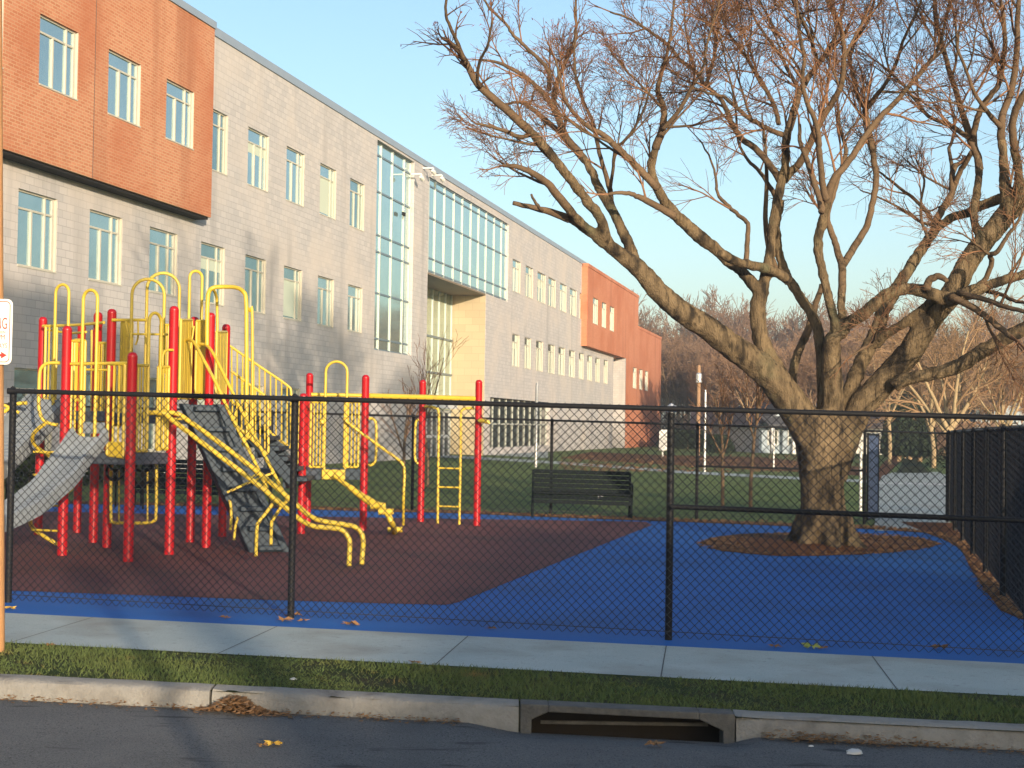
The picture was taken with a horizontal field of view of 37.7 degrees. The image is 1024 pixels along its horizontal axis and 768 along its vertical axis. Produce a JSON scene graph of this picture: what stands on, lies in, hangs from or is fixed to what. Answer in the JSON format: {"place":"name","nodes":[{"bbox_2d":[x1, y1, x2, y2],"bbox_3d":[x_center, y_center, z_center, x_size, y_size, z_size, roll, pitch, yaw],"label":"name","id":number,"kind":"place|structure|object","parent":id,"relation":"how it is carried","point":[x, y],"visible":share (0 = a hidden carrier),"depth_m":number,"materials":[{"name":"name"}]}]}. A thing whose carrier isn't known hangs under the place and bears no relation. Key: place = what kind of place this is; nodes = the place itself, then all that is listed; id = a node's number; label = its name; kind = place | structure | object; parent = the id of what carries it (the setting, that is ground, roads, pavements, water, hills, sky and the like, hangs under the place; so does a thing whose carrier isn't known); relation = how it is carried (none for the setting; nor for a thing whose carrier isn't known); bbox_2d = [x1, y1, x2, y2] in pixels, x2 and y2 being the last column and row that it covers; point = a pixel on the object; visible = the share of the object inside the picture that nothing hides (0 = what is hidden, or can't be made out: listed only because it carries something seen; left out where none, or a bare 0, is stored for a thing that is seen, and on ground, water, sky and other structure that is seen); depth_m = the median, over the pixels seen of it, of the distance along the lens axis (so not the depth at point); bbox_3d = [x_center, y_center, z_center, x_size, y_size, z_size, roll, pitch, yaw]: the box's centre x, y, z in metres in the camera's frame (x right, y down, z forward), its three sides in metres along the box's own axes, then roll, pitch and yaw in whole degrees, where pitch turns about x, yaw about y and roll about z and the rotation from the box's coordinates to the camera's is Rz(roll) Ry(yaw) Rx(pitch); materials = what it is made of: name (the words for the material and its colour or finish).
{"place":"outdoors","nodes":[
{"label":"outdoors","id":0,"kind":"place"},
{"bbox_2d":[0,699,1023,767],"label":"road","id":1,"kind":"structure","parent":0,"point":[38,734],"depth_m":8.41,"materials":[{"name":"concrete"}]},
{"bbox_2d":[0,674,214,708],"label":"kerb","id":2,"kind":"structure","parent":1,"relation":"on","point":[129,692],"depth_m":9.34,"materials":[{"name":"concrete"}]},
{"bbox_2d":[211,684,518,731],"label":"kerb","id":3,"kind":"structure","parent":1,"relation":"on","point":[500,713],"depth_m":9.15,"materials":[{"name":"concrete"}]},
{"bbox_2d":[0,693,1023,754],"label":"gutter litter","id":4,"kind":"object","parent":1,"relation":"on","point":[240,703],"visible":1,"depth_m":9.10,"materials":[{"name":"brown plant"}]},
{"bbox_2d":[519,699,734,743],"bbox_3d":[0.682,2.361,9.150,1.278,0.841,0.507,1,-2,0],"label":"storm drain","id":5,"kind":"object","parent":1,"relation":"on","point":[632,721],"visible":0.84,"depth_m":9.15,"materials":[{"name":"concrete"}]},
{"bbox_2d":[733,709,1023,750],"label":"kerb","id":6,"kind":"structure","parent":1,"relation":"on","point":[752,726],"depth_m":8.85,"materials":[{"name":"concrete"}]},
{"bbox_2d":[0,640,1023,731],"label":"verge","id":7,"kind":"structure","parent":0,"point":[390,682],"depth_m":9.82,"materials":[{"name":"plant"}]},
{"bbox_2d":[0,0,4,651],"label":"sign pole","id":8,"kind":"object","parent":7,"relation":"on","point":[2,595],"visible":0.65,"depth_m":10.57,"materials":[{"name":"metal"}]},
{"bbox_2d":[0,299,12,364],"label":"parking sign","id":9,"kind":"object","parent":8,"relation":"attached to","point":[6,314],"visible":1,"depth_m":10.55,"materials":[{"name":"white"}]},
{"bbox_2d":[4,446,1023,696],"bbox_3d":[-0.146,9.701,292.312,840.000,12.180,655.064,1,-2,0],"label":"ground","id":10,"kind":"structure","parent":0,"point":[524,490],"depth_m":40.56,"materials":[{"name":"plant"}]},
{"bbox_2d":[4,450,51,488],"bbox_3d":[-10.575,1.914,32.978,2.262,0.953,1.764,1,-2,0],"label":"shrub","id":11,"kind":"object","parent":10,"relation":"on","point":[18,470],"visible":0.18,"depth_m":32.49,"materials":[{"name":"green plant"}]},
{"bbox_2d":[82,464,165,485],"bbox_3d":[-9.402,2.079,35.963,2.767,0.856,2.234,1,-2,0],"label":"shrub","id":12,"kind":"object","parent":10,"relation":"on","point":[87,473],"visible":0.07,"depth_m":35.33,"materials":[{"name":"green plant"}]},
{"bbox_2d":[2,0,661,480],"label":"school building","id":13,"kind":"structure","parent":10,"relation":"on","point":[180,140],"depth_m":52.23,"materials":[{"name":"brick"}]},
{"bbox_2d":[14,368,51,450],"bbox_3d":[-11.834,0.694,36.958,0.140,2.130,1.833,1,-2,13],"label":"window","id":14,"kind":"structure","parent":13,"relation":"in","point":[24,378],"depth_m":36.88,"materials":[{"name":"glass"}]},
{"bbox_2d":[17,189,56,273],"bbox_3d":[-11.767,-3.759,37.080,0.140,1.883,1.833,1,-2,13],"label":"window","id":15,"kind":"structure","parent":13,"relation":"in","point":[37,214],"depth_m":37.22,"materials":[{"name":"blue glass"}]},
{"bbox_2d":[39,15,78,100],"bbox_3d":[-11.224,-8.044,37.046,0.140,1.732,1.864,1,-2,13],"label":"window","id":16,"kind":"structure","parent":13,"relation":"in","point":[58,50],"depth_m":37.19,"materials":[{"name":"blue glass"}]},
{"bbox_2d":[85,373,116,450],"bbox_3d":[-11.069,0.799,40.355,0.140,2.130,1.833,1,-2,13],"label":"window","id":17,"kind":"structure","parent":13,"relation":"in","point":[87,374],"depth_m":39.88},
{"bbox_2d":[88,210,121,286],"bbox_3d":[-11.002,-3.655,40.477,0.140,1.883,1.833,1,-2,13],"label":"window","id":18,"kind":"structure","parent":13,"relation":"in","point":[105,232],"depth_m":40.65,"materials":[{"name":"blue glass"}]},
{"bbox_2d":[107,50,140,127],"bbox_3d":[-10.470,-7.941,40.393,0.140,1.732,1.864,1,-2,13],"label":"window","id":19,"kind":"structure","parent":13,"relation":"in","point":[124,75],"depth_m":40.56,"materials":[{"name":"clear glass"}]},
{"bbox_2d":[148,378,166,451],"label":"window","id":20,"kind":"structure","parent":13,"relation":"in","point":[152,380],"depth_m":43.51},
{"bbox_2d":[149,227,177,296],"bbox_3d":[-10.237,-3.550,43.872,0.140,1.883,1.833,1,-2,13],"label":"window","id":21,"kind":"structure","parent":13,"relation":"in","point":[163,245],"depth_m":44.08,"materials":[{"name":"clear glass"}]},
{"bbox_2d":[166,80,193,149],"bbox_3d":[-9.716,-7.839,43.740,0.140,1.732,1.864,1,-2,13],"label":"window","id":22,"kind":"structure","parent":13,"relation":"in","point":[179,101],"depth_m":43.92,"materials":[{"name":"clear glass"}]},
{"bbox_2d":[200,242,224,306],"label":"window","id":23,"kind":"structure","parent":13,"relation":"in","point":[212,257],"depth_m":47.50,"materials":[{"name":"blue"}]},
{"bbox_2d":[212,110,227,175],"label":"window","id":24,"kind":"structure","parent":13,"relation":"in","point":[220,121],"depth_m":47.85,"materials":[{"name":"glass"}]},
{"bbox_2d":[243,385,263,448],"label":"window","id":25,"kind":"structure","parent":13,"relation":"in","point":[261,387],"depth_m":51.20,"materials":[{"name":"clear glass"}]},
{"bbox_2d":[245,255,265,314],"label":"window","id":26,"kind":"structure","parent":13,"relation":"in","point":[255,268],"depth_m":50.94,"materials":[{"name":"glass"}]},
{"bbox_2d":[247,127,268,192],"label":"window","id":27,"kind":"structure","parent":13,"relation":"in","point":[258,143],"depth_m":51.01,"materials":[{"name":"clear glass"}]},
{"bbox_2d":[281,388,299,445],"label":"window","id":28,"kind":"structure","parent":13,"relation":"in","point":[297,391],"depth_m":53.72,"materials":[{"name":"clear glass"}]},
{"bbox_2d":[283,266,301,321],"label":"window","id":29,"kind":"structure","parent":13,"relation":"in","point":[292,299],"depth_m":54.29,"materials":[{"name":"grey"}]},
{"bbox_2d":[286,147,304,207],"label":"window","id":30,"kind":"structure","parent":13,"relation":"in","point":[295,162],"depth_m":54.46,"materials":[{"name":"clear glass"}]},
{"bbox_2d":[317,276,333,327],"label":"window","id":31,"kind":"structure","parent":13,"relation":"in","point":[325,309],"depth_m":57.72,"materials":[{"name":"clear glass"}]},
{"bbox_2d":[320,164,335,220],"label":"window","id":32,"kind":"structure","parent":13,"relation":"in","point":[327,175],"depth_m":57.84,"materials":[{"name":"beige glass"}]},
{"bbox_2d":[347,285,361,333],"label":"window","id":33,"kind":"structure","parent":13,"relation":"in","point":[354,324],"depth_m":61.11,"materials":[{"name":"clear glass"}]},
{"bbox_2d":[350,179,364,231],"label":"window","id":34,"kind":"structure","parent":13,"relation":"in","point":[356,189],"depth_m":61.25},
{"bbox_2d":[425,409,437,456],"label":"door","id":35,"kind":"structure","parent":13,"relation":"in","point":[429,427],"depth_m":75.78,"materials":[{"name":"white paint"}]},
{"bbox_2d":[440,410,449,455],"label":"door","id":36,"kind":"structure","parent":13,"relation":"in","point":[442,432],"depth_m":78.09,"materials":[{"name":"white paint"}]},
{"bbox_2d":[512,334,519,367],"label":"window","id":37,"kind":"structure","parent":13,"relation":"in","point":[515,338],"depth_m":90.43,"materials":[{"name":"beige glass"}]},
{"bbox_2d":[512,259,520,293],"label":"window","id":38,"kind":"structure","parent":13,"relation":"in","point":[516,265],"depth_m":90.48,"materials":[{"name":"beige glass"}]},
{"bbox_2d":[524,337,530,369],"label":"window","id":39,"kind":"structure","parent":13,"relation":"in","point":[527,352],"depth_m":93.74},
{"bbox_2d":[525,266,532,298],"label":"window","id":40,"kind":"structure","parent":13,"relation":"in","point":[529,272],"depth_m":94.10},
{"bbox_2d":[536,341,542,371],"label":"window","id":41,"kind":"structure","parent":13,"relation":"in","point":[539,345],"depth_m":97.33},
{"bbox_2d":[537,272,545,304],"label":"window","id":42,"kind":"structure","parent":13,"relation":"in","point":[541,282],"depth_m":97.88,"materials":[{"name":"grey"}]},
{"bbox_2d":[548,344,554,374],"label":"window","id":43,"kind":"structure","parent":13,"relation":"in","point":[551,348],"depth_m":101.23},
{"bbox_2d":[548,278,555,308],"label":"window","id":44,"kind":"structure","parent":13,"relation":"in","point":[551,283],"depth_m":101.28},
{"bbox_2d":[558,347,564,375],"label":"window","id":45,"kind":"structure","parent":13,"relation":"in","point":[561,352],"depth_m":104.80,"materials":[{"name":"beige glass"}]},
{"bbox_2d":[560,283,566,312],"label":"window","id":46,"kind":"structure","parent":13,"relation":"in","point":[563,288],"depth_m":105.21,"materials":[{"name":"beige glass"}]},
{"bbox_2d":[569,350,574,377],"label":"window","id":47,"kind":"structure","parent":13,"relation":"in","point":[571,353],"depth_m":108.66,"materials":[{"name":"clear glass"}]},
{"bbox_2d":[570,288,576,316],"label":"window","id":48,"kind":"structure","parent":13,"relation":"in","point":[573,294],"depth_m":109.06,"materials":[{"name":"clear glass"}]},
{"bbox_2d":[375,379,418,487],"bbox_3d":[-2.682,1.429,36.154,1.282,3.166,1.546,1,-2,0],"label":"sapling","id":49,"kind":"object","parent":10,"relation":"on","point":[408,422],"visible":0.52,"depth_m":35.95,"materials":[{"name":"brown plant"}]},
{"bbox_2d":[398,326,464,486],"bbox_3d":[-2.348,0.778,39.782,1.798,4.690,1.642,0,-2,34],"label":"sapling","id":50,"kind":"object","parent":10,"relation":"on","point":[427,414],"visible":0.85,"depth_m":39.94,"materials":[{"name":"brown plant"}]},
{"bbox_2d":[4,402,867,523],"bbox_3d":[-4.399,1.538,28.740,22.544,2.363,0.352,1,-2,-1],"label":"chain link fence","id":51,"kind":"object","parent":10,"relation":"on","point":[552,421],"visible":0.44,"depth_m":28.73,"materials":[{"name":"black metal"}]},
{"bbox_2d":[56,501,922,532],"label":"leaf litter","id":52,"kind":"object","parent":10,"relation":"on","point":[541,515],"visible":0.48,"depth_m":28.42,"materials":[{"name":"plant"}]},
{"bbox_2d":[5,386,1023,657],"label":"chain link fence","id":53,"kind":"object","parent":10,"relation":"on","point":[671,506],"visible":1,"depth_m":12.32,"materials":[{"name":"black metal"}]},
{"bbox_2d":[5,504,1023,663],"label":"playground surface","id":54,"kind":"object","parent":10,"relation":"on","point":[103,610],"visible":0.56,"depth_m":14.08,"materials":[{"name":"blue rubber"}]},
{"bbox_2d":[134,459,218,506],"bbox_3d":[-5.949,1.844,27.579,1.894,0.909,0.713,1,-2,0],"label":"park bench","id":55,"kind":"object","parent":54,"relation":"on","point":[179,480],"visible":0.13,"depth_m":27.76,"materials":[{"name":"paint"}]},
{"bbox_2d":[4,511,650,604],"bbox_3d":[-5.378,2.101,20.694,15.709,0.228,13.483,1,-2,0],"label":"playground surface","id":56,"kind":"object","parent":54,"relation":"on","point":[375,559],"visible":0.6,"depth_m":17.98,"materials":[{"name":"red rubber"}]},
{"bbox_2d":[4,270,365,566],"bbox_3d":[-4.662,0.323,19.031,5.053,3.742,6.766,1,-2,-14],"label":"play structure","id":57,"kind":"object","parent":56,"relation":"on","point":[196,346],"visible":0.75,"depth_m":18.69,"materials":[{"name":"red paint"}]},
{"bbox_2d":[260,360,489,534],"bbox_3d":[-2.201,1.048,23.852,2.636,2.725,3.912,0,-2,25],"label":"play structure","id":58,"kind":"object","parent":56,"relation":"on","point":[422,395],"visible":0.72,"depth_m":23.09,"materials":[{"name":"red paint"}]},
{"bbox_2d":[531,469,633,518],"bbox_3d":[1.311,2.075,28.176,1.894,0.909,0.713,1,-2,0],"label":"park bench","id":59,"kind":"object","parent":54,"relation":"on","point":[586,495],"visible":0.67,"depth_m":28.37,"materials":[{"name":"paint"}]},
{"bbox_2d":[701,532,941,555],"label":"mulch","id":60,"kind":"object","parent":54,"relation":"on","point":[794,546],"visible":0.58,"depth_m":21.88,"materials":[{"name":"wood"}]},
{"bbox_2d":[401,0,1023,547],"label":"bare tree","id":61,"kind":"object","parent":60,"relation":"on","point":[759,360],"visible":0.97,"depth_m":22.14,"materials":[{"name":"brown plant"}]},
{"bbox_2d":[534,383,537,466],"bbox_3d":[1.006,1.841,61.973,0.138,3.766,0.138,1,-2,0],"label":"metal post","id":62,"kind":"object","parent":10,"relation":"on","point":[536,413],"visible":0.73,"depth_m":61.93,"materials":[{"name":"grey"}]},
{"bbox_2d":[57,454,1022,617],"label":"leaf litter","id":63,"kind":"object","parent":10,"relation":"on","point":[992,589],"visible":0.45,"depth_m":27.51,"materials":[{"name":"plant"}]},
{"bbox_2d":[655,429,708,448],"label":"shrub","id":64,"kind":"object","parent":10,"relation":"on","point":[678,436],"visible":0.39,"depth_m":133.97,"materials":[{"name":"green plant"}]},
{"bbox_2d":[661,339,703,428],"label":"bare tree","id":65,"kind":"object","parent":10,"relation":"on","point":[683,403],"visible":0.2,"depth_m":173.74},
{"bbox_2d":[661,329,704,426],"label":"bare tree","id":66,"kind":"object","parent":10,"relation":"on","point":[668,367],"visible":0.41,"depth_m":172.69,"materials":[{"name":"plant"}]},
{"bbox_2d":[661,333,707,427],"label":"bare tree","id":67,"kind":"object","parent":10,"relation":"on","point":[681,376],"visible":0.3,"depth_m":173.42,"materials":[{"name":"plant"}]},
{"bbox_2d":[662,334,715,429],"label":"bare tree","id":68,"kind":"object","parent":10,"relation":"on","point":[681,383],"visible":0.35,"depth_m":173.04,"materials":[{"name":"plant"}]},
{"bbox_2d":[667,355,717,406],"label":"bare tree","id":69,"kind":"object","parent":10,"relation":"on","point":[695,401],"visible":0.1,"depth_m":173.56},
{"bbox_2d":[696,365,701,455],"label":"utility pole","id":70,"kind":"object","parent":10,"relation":"on","point":[698,376],"visible":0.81,"depth_m":99.89,"materials":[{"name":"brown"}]},
{"bbox_2d":[690,412,721,434],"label":"house","id":71,"kind":"structure","parent":10,"relation":"on","point":[693,421],"depth_m":144.13,"materials":[{"name":"white paint"}]},
{"bbox_2d":[688,363,736,505],"bbox_3d":[4.418,1.330,32.980,1.120,3.617,1.503,1,-2,0],"label":"sapling","id":72,"kind":"object","parent":10,"relation":"on","point":[723,402],"visible":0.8,"depth_m":33.01,"materials":[{"name":"brown plant"}]},
{"bbox_2d":[564,452,866,475],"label":"leaf litter","id":73,"kind":"object","parent":10,"relation":"on","point":[676,461],"visible":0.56,"depth_m":85.31,"materials":[{"name":"plant"}]},
{"bbox_2d":[685,349,745,418],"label":"bare tree","id":74,"kind":"object","parent":10,"relation":"on","point":[692,387],"visible":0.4,"depth_m":134.75,"materials":[{"name":"plant"}]},
{"bbox_2d":[700,434,735,452],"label":"shrub","id":75,"kind":"object","parent":10,"relation":"on","point":[712,450],"visible":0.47,"depth_m":117.34,"materials":[{"name":"green plant"}]},
{"bbox_2d":[685,341,750,407],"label":"bare tree","id":76,"kind":"object","parent":10,"relation":"on","point":[697,353],"visible":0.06,"depth_m":159.75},
{"bbox_2d":[692,327,776,405],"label":"bare tree","id":77,"kind":"object","parent":10,"relation":"on","point":[750,335],"visible":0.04,"depth_m":146.48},
{"bbox_2d":[704,344,791,420],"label":"bare tree","id":78,"kind":"object","parent":10,"relation":"on","point":[724,367],"visible":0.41,"depth_m":126.82,"materials":[{"name":"plant"}]},
{"bbox_2d":[728,349,776,512],"bbox_3d":[5.452,1.157,32.093,1.202,3.961,1.297,2,-2,-39],"label":"sapling","id":79,"kind":"object","parent":10,"relation":"on","point":[759,403],"visible":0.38,"depth_m":32.11,"materials":[{"name":"brown plant"}]},
{"bbox_2d":[709,403,796,453],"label":"house","id":80,"kind":"structure","parent":10,"relation":"on","point":[771,420],"depth_m":125.47,"materials":[{"name":"white"}]},
{"bbox_2d":[773,333,843,404],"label":"bare tree","id":81,"kind":"object","parent":10,"relation":"on","point":[802,368],"visible":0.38,"depth_m":124.29,"materials":[{"name":"plant"}]},
{"bbox_2d":[784,342,853,407],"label":"bare tree","id":82,"kind":"object","parent":10,"relation":"on","point":[844,376],"visible":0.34,"depth_m":124.68,"materials":[{"name":"plant"}]},
{"bbox_2d":[632,286,1023,425],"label":"distant woods","id":83,"kind":"object","parent":10,"relation":"on","point":[729,322],"visible":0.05,"depth_m":202.20,"materials":[{"name":"plant"}]},
{"bbox_2d":[781,324,880,386],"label":"bare tree","id":84,"kind":"object","parent":10,"relation":"on","point":[849,344],"visible":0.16,"depth_m":131.97,"materials":[{"name":"plant"}]},
{"bbox_2d":[660,413,1022,454],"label":"undergrowth","id":85,"kind":"object","parent":10,"relation":"on","point":[676,421],"visible":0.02,"depth_m":178.35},
{"bbox_2d":[816,403,884,454],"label":"house","id":86,"kind":"structure","parent":10,"relation":"on","point":[876,423],"depth_m":137.36,"materials":[{"name":"white paint"}]},
{"bbox_2d":[840,312,936,464],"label":"bare tree","id":87,"kind":"object","parent":10,"relation":"on","point":[893,407],"visible":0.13,"depth_m":89.95,"materials":[{"name":"brown plant"}]},
{"bbox_2d":[880,403,917,461],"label":"evergreen tree","id":88,"kind":"object","parent":10,"relation":"on","point":[901,427],"visible":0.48,"depth_m":101.34,"materials":[{"name":"green plant"}]},
{"bbox_2d":[865,430,948,521],"bbox_3d":[7.838,1.936,29.733,2.482,2.046,0.119,2,-2,-34],"label":"chain link fence","id":89,"kind":"object","parent":10,"relation":"on","point":[904,432],"visible":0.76,"depth_m":29.70,"materials":[{"name":"black metal"}]},
{"bbox_2d":[866,433,879,519],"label":"fence gate","id":90,"kind":"structure","parent":89,"relation":"attached to","point":[876,488],"depth_m":29.43,"materials":[{"name":"blue metal"}]},
{"bbox_2d":[855,332,975,467],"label":"bare tree","id":91,"kind":"object","parent":10,"relation":"on","point":[930,428],"visible":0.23,"depth_m":83.93,"materials":[{"name":"brown plant"}]},
{"bbox_2d":[903,407,937,461],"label":"evergreen tree","id":92,"kind":"object","parent":10,"relation":"on","point":[920,428],"visible":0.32,"depth_m":103.26,"materials":[{"name":"green plant"}]},
{"bbox_2d":[843,272,1023,435],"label":"bare tree","id":93,"kind":"object","parent":10,"relation":"on","point":[957,390],"visible":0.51,"depth_m":61.69,"materials":[{"name":"brown plant"}]},
{"bbox_2d":[923,350,989,412],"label":"bare tree","id":94,"kind":"object","parent":10,"relation":"on","point":[950,409],"visible":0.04,"depth_m":125.95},
{"bbox_2d":[902,522,1022,618],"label":"mulch","id":95,"kind":"object","parent":10,"relation":"on","point":[934,528],"visible":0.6,"depth_m":23.91,"materials":[{"name":"wood"}]},
{"bbox_2d":[927,421,1016,457],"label":"shrub","id":96,"kind":"object","parent":10,"relation":"on","point":[984,424],"visible":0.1,"depth_m":117.04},
{"bbox_2d":[925,318,1023,425],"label":"bare tree","id":97,"kind":"object","parent":10,"relation":"on","point":[1002,397],"visible":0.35,"depth_m":69.88,"materials":[{"name":"brown plant"}]},
{"bbox_2d":[946,424,1023,629],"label":"slatted fence","id":98,"kind":"object","parent":10,"relation":"on","point":[989,497],"visible":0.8,"depth_m":18.36,"materials":[{"name":"black metal"}]},
{"bbox_2d":[960,366,1011,421],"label":"bare tree","id":99,"kind":"object","parent":10,"relation":"on","point":[996,403],"visible":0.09,"depth_m":140.01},
{"bbox_2d":[955,347,1023,421],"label":"bare tree","id":100,"kind":"object","parent":10,"relation":"on","point":[978,407],"visible":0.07,"depth_m":139.56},
{"bbox_2d":[967,403,1023,428],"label":"house","id":101,"kind":"structure","parent":10,"relation":"on","point":[1007,413],"depth_m":145.82,"materials":[{"name":"white"}]},
{"bbox_2d":[996,363,1023,412],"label":"bare tree","id":102,"kind":"object","parent":10,"relation":"on","point":[1015,397],"visible":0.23,"depth_m":126.38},
{"bbox_2d":[5,613,1023,695],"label":"pavement","id":103,"kind":"structure","parent":0,"point":[979,677],"depth_m":11.13,"materials":[{"name":"concrete"}]},
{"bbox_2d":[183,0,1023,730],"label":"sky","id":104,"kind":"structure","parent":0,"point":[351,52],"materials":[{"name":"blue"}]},
{"bbox_2d":[429,455,866,481],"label":"path","id":105,"kind":"structure","parent":0,"point":[600,465],"depth_m":63.55,"materials":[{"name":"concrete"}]},
{"bbox_2d":[874,472,949,530],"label":"path","id":106,"kind":"structure","parent":0,"point":[892,522],"depth_m":41.95,"materials":[{"name":"concrete"}]},
{"bbox_2d":[896,456,928,472],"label":"path","id":107,"kind":"structure","parent":0,"point":[905,460],"depth_m":83.38,"materials":[{"name":"concrete"}]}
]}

